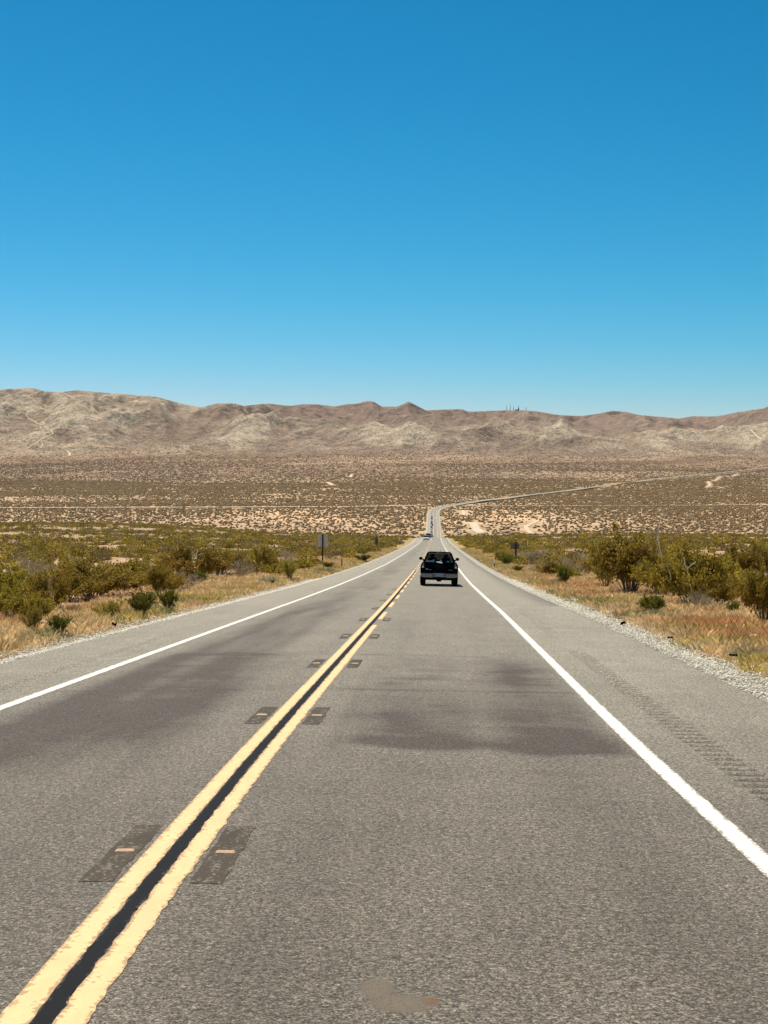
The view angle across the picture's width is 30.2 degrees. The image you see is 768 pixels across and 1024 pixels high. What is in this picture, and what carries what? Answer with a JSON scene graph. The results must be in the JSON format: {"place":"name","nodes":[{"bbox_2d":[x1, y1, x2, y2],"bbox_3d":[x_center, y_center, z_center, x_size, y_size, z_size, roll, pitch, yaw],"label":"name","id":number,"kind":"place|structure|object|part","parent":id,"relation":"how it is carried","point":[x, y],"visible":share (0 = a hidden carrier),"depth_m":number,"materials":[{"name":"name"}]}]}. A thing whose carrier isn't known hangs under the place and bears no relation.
{"place":"outdoors","nodes":[
{"label":"outdoors","id":0,"kind":"place"},
{"bbox_2d":[0,505,404,507],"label":"dirt road","id":1,"kind":"structure","parent":0,"point":[248,506],"depth_m":1938.69,"materials":[{"name":"soil"}]},
{"bbox_2d":[1,467,763,661],"bbox_3d":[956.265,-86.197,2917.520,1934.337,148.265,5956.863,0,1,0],"label":"gravel shoulder","id":2,"kind":"object","parent":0,"point":[44,650],"visible":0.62,"depth_m":118.26},
{"bbox_2d":[0,467,767,1023],"bbox_3d":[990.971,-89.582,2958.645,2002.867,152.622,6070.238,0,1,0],"label":"road","id":3,"kind":"structure","parent":0,"point":[462,803],"depth_m":10.30,"materials":[{"name":"asphalt"}]},
{"bbox_2d":[79,825,161,880],"bbox_3d":[-1.621,2.115,8.919,0.211,0.015,1.670,-1,-2,1],"label":"road reflector","id":4,"kind":"object","parent":3,"relation":"on","point":[120,855],"visible":1,"depth_m":8.80,"materials":[{"name":"asphalt"}]},
{"bbox_2d":[29,570,415,1023],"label":"black line","id":5,"kind":"object","parent":3,"relation":"on","point":[53,1005],"visible":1,"depth_m":7.98,"materials":[{"name":"paint"}]},
{"bbox_2d":[189,826,257,883],"bbox_3d":[-0.986,2.114,8.873,0.211,0.014,1.670,1,-2,1],"label":"road reflector","id":6,"kind":"object","parent":3,"relation":"on","point":[217,865],"visible":1,"depth_m":8.76,"materials":[{"name":"asphalt"}]},
{"bbox_2d":[0,503,458,709],"bbox_3d":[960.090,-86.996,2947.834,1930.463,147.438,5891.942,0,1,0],"label":"edge line","id":7,"kind":"object","parent":3,"relation":"on","point":[32,696],"visible":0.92,"depth_m":24.81,"materials":[{"name":"white paint"}]},
{"bbox_2d":[244,707,277,723],"bbox_3d":[-1.395,2.314,16.278,0.212,0.015,1.670,-1,-2,2],"label":"road reflector","id":8,"kind":"object","parent":3,"relation":"on","point":[260,715],"visible":1,"depth_m":16.20,"materials":[{"name":"asphalt"}]},
{"bbox_2d":[0,490,564,1023],"bbox_3d":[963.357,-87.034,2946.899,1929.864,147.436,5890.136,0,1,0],"label":"yellow line","id":9,"kind":"object","parent":3,"relation":"on","point":[30,1000],"visible":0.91,"depth_m":7.97,"materials":[{"name":"paint"}]},
{"bbox_2d":[302,707,330,723],"bbox_3d":[-0.760,2.313,16.225,0.211,0.014,1.670,1,-1,2],"label":"road reflector","id":10,"kind":"object","parent":3,"relation":"on","point":[316,715],"visible":1,"depth_m":16.18,"materials":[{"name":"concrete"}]},
{"bbox_2d":[307,659,325,666],"bbox_3d":[-1.117,2.506,23.635,0.212,0.019,1.670,-1,-2,2],"label":"road reflector","id":11,"kind":"object","parent":3,"relation":"on","point":[316,662],"visible":1,"depth_m":23.59,"materials":[{"name":"asphalt"}]},
{"bbox_2d":[339,634,351,638],"bbox_3d":[-0.837,2.697,30.990,0.212,0.014,1.670,-1,-2,2],"label":"road reflector","id":12,"kind":"object","parent":3,"relation":"on","point":[345,636],"visible":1,"depth_m":30.86,"materials":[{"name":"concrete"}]},
{"bbox_2d":[346,660,361,667],"bbox_3d":[-0.484,2.506,23.580,0.211,0.014,1.670,1,-1,2],"label":"road reflector","id":13,"kind":"object","parent":3,"relation":"on","point":[354,663],"visible":1,"depth_m":23.54,"materials":[{"name":"asphalt"}]},
{"bbox_2d":[368,634,379,638],"bbox_3d":[-0.203,2.697,30.936,0.212,0.013,1.670,1,-1,2],"label":"road reflector","id":14,"kind":"object","parent":3,"relation":"on","point":[374,636],"visible":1,"depth_m":30.85,"materials":[{"name":"plastic"}]},
{"bbox_2d":[53,468,756,1023],"bbox_3d":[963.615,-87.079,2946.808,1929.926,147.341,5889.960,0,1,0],"label":"yellow line","id":15,"kind":"object","parent":3,"relation":"on","point":[85,998],"visible":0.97,"depth_m":7.94,"materials":[{"name":"paint"}]},
{"bbox_2d":[419,550,458,585],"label":"pickup truck","id":16,"kind":"object","parent":3,"relation":"on","point":[432,569],"visible":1,"depth_m":74.58,"materials":[{"name":"black paint"}]},
{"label":"rear window","id":17,"kind":"part","parent":16,"relation":"part of","materials":[{"name":"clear glass"}]},
{"bbox_2d":[436,480,767,876],"bbox_3d":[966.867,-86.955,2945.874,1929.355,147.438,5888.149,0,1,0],"label":"edge line","id":18,"kind":"object","parent":3,"relation":"on","point":[744,844],"visible":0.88,"depth_m":12.36,"materials":[{"name":"white paint"}]},
{"bbox_2d":[0,388,767,679],"bbox_3d":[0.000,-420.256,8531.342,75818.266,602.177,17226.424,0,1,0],"label":"ground","id":19,"kind":"structure","parent":0,"point":[308,424],"depth_m":5894.99,"materials":[{"name":"soil"}]},
{"bbox_2d":[0,558,6,569],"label":"desert shrub","id":20,"kind":"object","parent":19,"relation":"on","point":[1,566],"visible":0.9,"depth_m":127.35,"materials":[{"name":"green plant"}]},
{"bbox_2d":[0,571,32,616],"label":"desert shrub","id":21,"kind":"object","parent":19,"relation":"on","point":[5,594],"visible":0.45,"depth_m":43.80,"materials":[{"name":"green plant"}]},
{"bbox_2d":[0,558,47,596],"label":"desert shrub","id":22,"kind":"object","parent":19,"relation":"on","point":[7,577],"visible":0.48,"depth_m":58.14,"materials":[{"name":"green plant"}]},
{"bbox_2d":[17,551,37,561],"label":"desert shrub","id":23,"kind":"object","parent":19,"relation":"on","point":[25,554],"visible":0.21,"depth_m":146.81,"materials":[{"name":"green plant"}]},
{"bbox_2d":[12,601,45,629],"bbox_3d":[-8.980,2.699,36.160,0.669,0.902,0.744,1,1,28],"label":"desert shrub","id":24,"kind":"object","parent":19,"relation":"on","point":[33,620],"visible":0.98,"depth_m":36.16,"materials":[{"name":"green plant"}]},
{"bbox_2d":[1,586,68,615],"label":"desert shrub","id":25,"kind":"object","parent":19,"relation":"on","point":[21,602],"visible":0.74,"depth_m":42.18,"materials":[{"name":"green plant"}]},
{"bbox_2d":[21,558,48,570],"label":"desert shrub","id":26,"kind":"object","parent":19,"relation":"on","point":[33,559],"visible":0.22,"depth_m":124.50,"materials":[{"name":"green plant"}]},
{"bbox_2d":[19,410,52,449],"bbox_3d":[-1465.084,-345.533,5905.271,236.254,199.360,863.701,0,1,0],"label":"hill trail","id":27,"kind":"object","parent":19,"relation":"on","point":[37,423],"visible":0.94,"depth_m":5820.83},
{"bbox_2d":[2,544,72,576],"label":"desert shrub","id":28,"kind":"object","parent":19,"relation":"on","point":[33,568],"visible":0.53,"depth_m":82.17,"materials":[{"name":"grey plant"}]},
{"bbox_2d":[28,563,54,577],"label":"desert shrub","id":29,"kind":"object","parent":19,"relation":"on","point":[45,571],"visible":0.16,"depth_m":93.20,"materials":[{"name":"green plant"}]},
{"bbox_2d":[26,575,57,596],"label":"desert shrub","id":30,"kind":"object","parent":19,"relation":"on","point":[50,588],"visible":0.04,"depth_m":57.75,"materials":[{"name":"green plant"}]},
{"bbox_2d":[37,552,56,562],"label":"desert shrub","id":31,"kind":"object","parent":19,"relation":"on","point":[51,558],"visible":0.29,"depth_m":147.44,"materials":[{"name":"green plant"}]},
{"bbox_2d":[38,557,57,565],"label":"desert shrub","id":32,"kind":"object","parent":19,"relation":"on","point":[49,559],"visible":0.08,"depth_m":122.15,"materials":[{"name":"green plant"}]},
{"bbox_2d":[23,570,79,606],"bbox_3d":[-12.100,2.837,50.534,2.056,1.523,2.050,1,1,24],"label":"desert shrub","id":33,"kind":"object","parent":19,"relation":"on","point":[61,590],"visible":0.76,"depth_m":50.52,"materials":[{"name":"green plant"}]},
{"bbox_2d":[45,611,73,633],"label":"desert shrub","id":34,"kind":"object","parent":19,"relation":"on","point":[57,621],"visible":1,"depth_m":34.97,"materials":[{"name":"green plant"}]},
{"bbox_2d":[47,562,75,576],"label":"desert shrub","id":35,"kind":"object","parent":19,"relation":"on","point":[58,568],"visible":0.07,"depth_m":89.24,"materials":[{"name":"green plant"}]},
{"bbox_2d":[64,603,84,611],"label":"desert shrub","id":36,"kind":"object","parent":19,"relation":"on","point":[74,607],"visible":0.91,"depth_m":48.35,"materials":[{"name":"brown plant"}]},
{"bbox_2d":[42,564,107,601],"bbox_3d":[-13.488,3.026,60.381,2.749,1.690,3.257,-1,2,-38],"label":"desert shrub","id":37,"kind":"object","parent":19,"relation":"on","point":[76,585],"visible":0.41,"depth_m":60.06,"materials":[{"name":"green plant"}]},
{"bbox_2d":[84,556,99,563],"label":"desert shrub","id":38,"kind":"object","parent":19,"relation":"on","point":[90,559],"visible":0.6,"depth_m":149.91,"materials":[{"name":"green plant"}]},
{"bbox_2d":[49,548,143,597],"bbox_3d":[-12.377,2.768,62.623,5.594,2.366,3.963,1,2,40],"label":"desert shrub","id":39,"kind":"object","parent":19,"relation":"on","point":[114,577],"visible":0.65,"depth_m":62.36,"materials":[{"name":"green plant"}]},
{"bbox_2d":[90,559,115,570],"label":"desert shrub","id":40,"kind":"object","parent":19,"relation":"on","point":[102,561],"visible":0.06,"depth_m":98.62,"materials":[{"name":"green plant"}]},
{"bbox_2d":[81,599,125,614],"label":"desert shrub","id":41,"kind":"object","parent":19,"relation":"on","point":[112,606],"visible":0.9,"depth_m":43.23,"materials":[{"name":"green plant"}]},
{"bbox_2d":[91,553,147,590],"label":"desert shrub","id":42,"kind":"object","parent":19,"relation":"on","point":[132,565],"visible":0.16,"depth_m":75.51,"materials":[{"name":"green plant"}]},
{"bbox_2d":[118,562,148,591],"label":"desert shrub","id":43,"kind":"object","parent":19,"relation":"on","point":[135,585],"visible":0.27,"depth_m":69.98,"materials":[{"name":"green plant"}]},
{"bbox_2d":[119,587,158,612],"bbox_3d":[-7.654,2.830,44.526,1.263,1.000,1.265,0,1,-10],"label":"desert shrub","id":44,"kind":"object","parent":19,"relation":"on","point":[142,601],"visible":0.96,"depth_m":44.45,"materials":[{"name":"green plant"}]},
{"bbox_2d":[132,555,151,566],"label":"desert shrub","id":45,"kind":"object","parent":19,"relation":"on","point":[136,558],"visible":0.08,"depth_m":127.64,"materials":[{"name":"green plant"}]},
{"bbox_2d":[142,553,159,562],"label":"desert shrub","id":46,"kind":"object","parent":19,"relation":"on","point":[149,558],"visible":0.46,"depth_m":145.76,"materials":[{"name":"green plant"}]},
{"bbox_2d":[150,553,161,564],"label":"desert shrub","id":47,"kind":"object","parent":19,"relation":"on","point":[154,561],"visible":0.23,"depth_m":139.29,"materials":[{"name":"green plant"}]},
{"bbox_2d":[136,559,184,590],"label":"desert shrub","id":48,"kind":"object","parent":19,"relation":"on","point":[158,578],"visible":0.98,"depth_m":67.44,"materials":[{"name":"green plant"}]},
{"bbox_2d":[156,585,180,608],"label":"desert shrub","id":49,"kind":"object","parent":19,"relation":"on","point":[169,596],"visible":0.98,"depth_m":48.34,"materials":[{"name":"green plant"}]},
{"bbox_2d":[153,574,186,591],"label":"desert shrub","id":50,"kind":"object","parent":19,"relation":"on","point":[176,586],"visible":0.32,"depth_m":70.14,"materials":[{"name":"green plant"}]},
{"bbox_2d":[159,563,184,579],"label":"desert shrub","id":51,"kind":"object","parent":19,"relation":"on","point":[181,569],"visible":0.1,"depth_m":83.90,"materials":[{"name":"green plant"}]},
{"bbox_2d":[171,568,208,589],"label":"desert shrub","id":52,"kind":"object","parent":19,"relation":"on","point":[193,579],"visible":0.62,"depth_m":75.61,"materials":[{"name":"brown plant"}]},
{"bbox_2d":[156,540,231,577],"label":"desert shrub","id":53,"kind":"object","parent":19,"relation":"on","point":[182,556],"visible":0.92,"depth_m":97.29,"materials":[{"name":"green plant"}]},
{"bbox_2d":[189,570,208,581],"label":"desert shrub","id":54,"kind":"object","parent":19,"relation":"on","point":[199,574],"visible":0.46,"depth_m":86.38,"materials":[{"name":"green plant"}]},
{"bbox_2d":[193,543,247,574],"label":"desert shrub","id":55,"kind":"object","parent":19,"relation":"on","point":[236,557],"visible":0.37,"depth_m":110.58,"materials":[{"name":"green plant"}]},
{"bbox_2d":[224,555,255,576],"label":"desert shrub","id":56,"kind":"object","parent":19,"relation":"on","point":[237,568],"visible":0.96,"depth_m":103.70,"materials":[{"name":"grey plant"}]},
{"bbox_2d":[248,561,267,572],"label":"desert shrub","id":57,"kind":"object","parent":19,"relation":"on","point":[257,566],"visible":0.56,"depth_m":112.50,"materials":[{"name":"green plant"}]},
{"bbox_2d":[251,538,276,565],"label":"desert shrub","id":58,"kind":"object","parent":19,"relation":"on","point":[263,553],"visible":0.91,"depth_m":119.13,"materials":[{"name":"green plant"}]},
{"bbox_2d":[257,574,280,581],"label":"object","id":59,"kind":"object","parent":19,"relation":"on","point":[268,577],"visible":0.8,"depth_m":88.74,"materials":[{"name":"beige plant"}]},
{"bbox_2d":[259,562,284,573],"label":"desert shrub","id":60,"kind":"object","parent":19,"relation":"on","point":[272,569],"visible":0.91,"depth_m":109.70,"materials":[{"name":"green plant"}]},
{"bbox_2d":[270,554,278,566],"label":"desert shrub","id":61,"kind":"object","parent":19,"relation":"on","point":[275,560],"visible":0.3,"depth_m":134.06,"materials":[{"name":"green plant"}]},
{"bbox_2d":[277,558,287,567],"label":"desert shrub","id":62,"kind":"object","parent":19,"relation":"on","point":[279,562],"visible":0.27,"depth_m":131.10,"materials":[{"name":"green plant"}]},
{"bbox_2d":[276,549,299,561],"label":"desert shrub","id":63,"kind":"object","parent":19,"relation":"on","point":[285,555],"visible":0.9,"depth_m":166.96,"materials":[{"name":"grey plant"}]},
{"bbox_2d":[278,559,298,577],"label":"desert shrub","id":64,"kind":"object","parent":19,"relation":"on","point":[289,567],"visible":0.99,"depth_m":95.69,"materials":[{"name":"green plant"}]},
{"bbox_2d":[290,554,314,564],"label":"desert shrub","id":65,"kind":"object","parent":19,"relation":"on","point":[304,559],"visible":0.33,"depth_m":135.82,"materials":[{"name":"green plant"}]},
{"bbox_2d":[296,558,315,568],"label":"desert shrub","id":66,"kind":"object","parent":19,"relation":"on","point":[306,565],"visible":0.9,"depth_m":129.97,"materials":[{"name":"green plant"}]},
{"bbox_2d":[309,556,322,563],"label":"desert shrub","id":67,"kind":"object","parent":19,"relation":"on","point":[316,559],"visible":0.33,"depth_m":143.34,"materials":[{"name":"green plant"}]},
{"bbox_2d":[318,534,327,562],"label":"road sign","id":68,"kind":"object","parent":19,"relation":"on","point":[322,540],"visible":0.84,"depth_m":165.19,"materials":[{"name":"grey metal"}]},
{"bbox_2d":[320,561,334,566],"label":"desert shrub","id":69,"kind":"object","parent":19,"relation":"on","point":[326,564],"visible":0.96,"depth_m":139.83,"materials":[{"name":"green plant"}]},
{"bbox_2d":[355,553,371,559],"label":"desert shrub","id":70,"kind":"object","parent":19,"relation":"on","point":[363,557],"visible":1,"depth_m":178.27,"materials":[{"name":"green plant"}]},
{"bbox_2d":[0,391,767,537],"bbox_3d":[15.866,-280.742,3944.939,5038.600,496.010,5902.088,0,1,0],"label":"valley scrub","id":71,"kind":"object","parent":19,"relation":"on","point":[103,488],"visible":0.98,"depth_m":2624.89,"materials":[{"name":"sand"}]},
{"bbox_2d":[0,547,767,685],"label":"dry grass","id":72,"kind":"structure","parent":19,"relation":"on","point":[679,617],"depth_m":46.73,"materials":[{"name":"plant"}]},
{"bbox_2d":[0,521,767,564],"bbox_3d":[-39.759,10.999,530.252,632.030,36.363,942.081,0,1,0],"label":"roadside scrub","id":73,"kind":"object","parent":19,"relation":"on","point":[347,545],"visible":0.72,"depth_m":365.56,"materials":[{"name":"green plant"}]},
{"bbox_2d":[0,578,767,700],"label":"gravel stones","id":74,"kind":"object","parent":19,"relation":"on","point":[627,626],"visible":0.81,"depth_m":33.07,"materials":[{"name":"gravel"}]},
{"bbox_2d":[492,549,508,557],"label":"desert shrub","id":75,"kind":"object","parent":19,"relation":"on","point":[498,553],"visible":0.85,"depth_m":177.51,"materials":[{"name":"green plant"}]},
{"bbox_2d":[497,554,515,563],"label":"desert shrub","id":76,"kind":"object","parent":19,"relation":"on","point":[506,559],"visible":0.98,"depth_m":156.10,"materials":[{"name":"green plant"}]},
{"bbox_2d":[511,542,518,560],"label":"road sign","id":77,"kind":"object","parent":19,"relation":"on","point":[515,545],"visible":0.84,"depth_m":169.37,"materials":[{"name":"brown metal"}]},
{"bbox_2d":[511,564,523,570],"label":"desert shrub","id":78,"kind":"object","parent":19,"relation":"on","point":[517,568],"visible":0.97,"depth_m":120.75,"materials":[{"name":"green plant"}]},
{"bbox_2d":[512,556,534,563],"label":"desert shrub","id":79,"kind":"object","parent":19,"relation":"on","point":[532,559],"visible":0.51,"depth_m":153.57,"materials":[{"name":"green plant"}]},
{"bbox_2d":[506,546,563,558],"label":"desert shrub","id":80,"kind":"object","parent":19,"relation":"on","point":[539,551],"visible":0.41,"depth_m":173.34,"materials":[{"name":"green plant"}]},
{"bbox_2d":[525,555,558,571],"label":"desert shrub","id":81,"kind":"object","parent":19,"relation":"on","point":[532,568],"visible":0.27,"depth_m":116.62,"materials":[{"name":"beige plant"}]},
{"bbox_2d":[534,556,561,573],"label":"desert shrub","id":82,"kind":"object","parent":19,"relation":"on","point":[550,567],"visible":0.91,"depth_m":110.79,"materials":[{"name":"green plant"}]},
{"bbox_2d":[550,556,565,564],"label":"desert shrub","id":83,"kind":"object","parent":19,"relation":"on","point":[554,558],"visible":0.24,"depth_m":141.33,"materials":[{"name":"green plant"}]},
{"bbox_2d":[555,563,573,582],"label":"desert shrub","id":84,"kind":"object","parent":19,"relation":"on","point":[563,573],"visible":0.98,"depth_m":86.18,"materials":[{"name":"green plant"}]},
{"bbox_2d":[557,544,588,571],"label":"desert shrub","id":85,"kind":"object","parent":19,"relation":"on","point":[572,565],"visible":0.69,"depth_m":114.67,"materials":[{"name":"grey plant"}]},
{"bbox_2d":[569,566,584,576],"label":"desert shrub","id":86,"kind":"object","parent":19,"relation":"on","point":[575,573],"visible":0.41,"depth_m":100.10,"materials":[{"name":"green plant"}]},
{"bbox_2d":[578,546,617,577],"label":"desert shrub","id":87,"kind":"object","parent":19,"relation":"on","point":[583,564],"visible":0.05,"depth_m":95.58,"materials":[{"name":"green plant"}]},
{"bbox_2d":[588,560,612,587],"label":"desert shrub","id":88,"kind":"object","parent":19,"relation":"on","point":[600,575],"visible":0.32,"depth_m":78.88,"materials":[{"name":"green plant"}]},
{"bbox_2d":[567,519,690,592],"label":"desert shrub","id":89,"kind":"object","parent":19,"relation":"on","point":[617,561],"visible":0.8,"depth_m":69.33,"materials":[{"name":"green plant"}]},
{"bbox_2d":[636,592,667,609],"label":"desert shrub","id":90,"kind":"object","parent":19,"relation":"on","point":[657,602],"visible":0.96,"depth_m":47.60,"materials":[{"name":"green plant"}]},
{"bbox_2d":[628,552,678,595],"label":"desert shrub","id":91,"kind":"object","parent":19,"relation":"on","point":[643,578],"visible":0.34,"depth_m":65.88,"materials":[{"name":"green plant"}]},
{"bbox_2d":[648,538,706,566],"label":"desert shrub","id":92,"kind":"object","parent":19,"relation":"on","point":[679,559],"visible":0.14,"depth_m":89.07,"materials":[{"name":"green plant"}]},
{"bbox_2d":[640,536,734,603],"bbox_3d":[11.490,2.306,53.619,3.190,2.801,3.779,1,1,36],"label":"desert shrub","id":93,"kind":"object","parent":19,"relation":"on","point":[695,572],"visible":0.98,"depth_m":53.37,"materials":[{"name":"green plant"}]},
{"bbox_2d":[681,643,699,650],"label":"desert shrub","id":94,"kind":"object","parent":19,"relation":"on","point":[694,647],"visible":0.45,"depth_m":30.03,"materials":[{"name":"beige plant"}]},
{"bbox_2d":[681,584,716,606],"bbox_3d":[11.200,3.056,50.402,1.383,0.955,1.322,0,1,15],"label":"desert shrub","id":95,"kind":"object","parent":19,"relation":"on","point":[707,600],"visible":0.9,"depth_m":50.43,"materials":[{"name":"grey plant"}]},
{"bbox_2d":[688,573,748,603],"bbox_3d":[13.343,3.078,56.574,2.992,1.453,2.525,0,1,15],"label":"desert shrub","id":96,"kind":"object","parent":19,"relation":"on","point":[720,592],"visible":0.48,"depth_m":56.03,"materials":[{"name":"green plant"}]},
{"bbox_2d":[725,601,740,610],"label":"desert shrub","id":97,"kind":"object","parent":19,"relation":"on","point":[733,605],"visible":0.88,"depth_m":45.78,"materials":[{"name":"green plant"}]},
{"bbox_2d":[708,552,758,584],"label":"desert shrub","id":98,"kind":"object","parent":19,"relation":"on","point":[728,562],"visible":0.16,"depth_m":71.31,"materials":[{"name":"green plant"}]},
{"bbox_2d":[723,567,747,598],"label":"desert shrub","id":99,"kind":"object","parent":19,"relation":"on","point":[737,571],"visible":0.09,"depth_m":60.48,"materials":[{"name":"green plant"}]},
{"bbox_2d":[718,538,767,574],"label":"desert shrub","id":100,"kind":"object","parent":19,"relation":"on","point":[754,557],"visible":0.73,"depth_m":88.73,"materials":[{"name":"green plant"}]},
{"bbox_2d":[727,644,764,653],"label":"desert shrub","id":101,"kind":"object","parent":19,"relation":"on","point":[752,648],"visible":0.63,"depth_m":27.36,"materials":[{"name":"beige plant"}]},
{"bbox_2d":[732,563,767,620],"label":"desert shrub","id":102,"kind":"object","parent":19,"relation":"on","point":[756,584],"visible":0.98,"depth_m":41.04,"materials":[{"name":"green plant"}]},
{"bbox_2d":[0,0,767,418],"label":"sky","id":103,"kind":"structure","parent":0,"point":[558,207],"materials":[{"name":"blue"}]},
{"bbox_2d":[468,522,484,531],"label":"dirt track","id":104,"kind":"structure","parent":0,"point":[475,527],"depth_m":1417.27,"materials":[{"name":"soil"}]},
{"bbox_2d":[523,521,538,533],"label":"dirt track","id":105,"kind":"structure","parent":0,"point":[526,529],"depth_m":1417.63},
{"bbox_2d":[438,467,767,701],"bbox_3d":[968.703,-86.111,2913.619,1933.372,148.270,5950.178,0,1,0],"label":"gravel shoulder","id":106,"kind":"object","parent":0,"point":[493,572],"visible":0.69,"depth_m":45.27}
]}

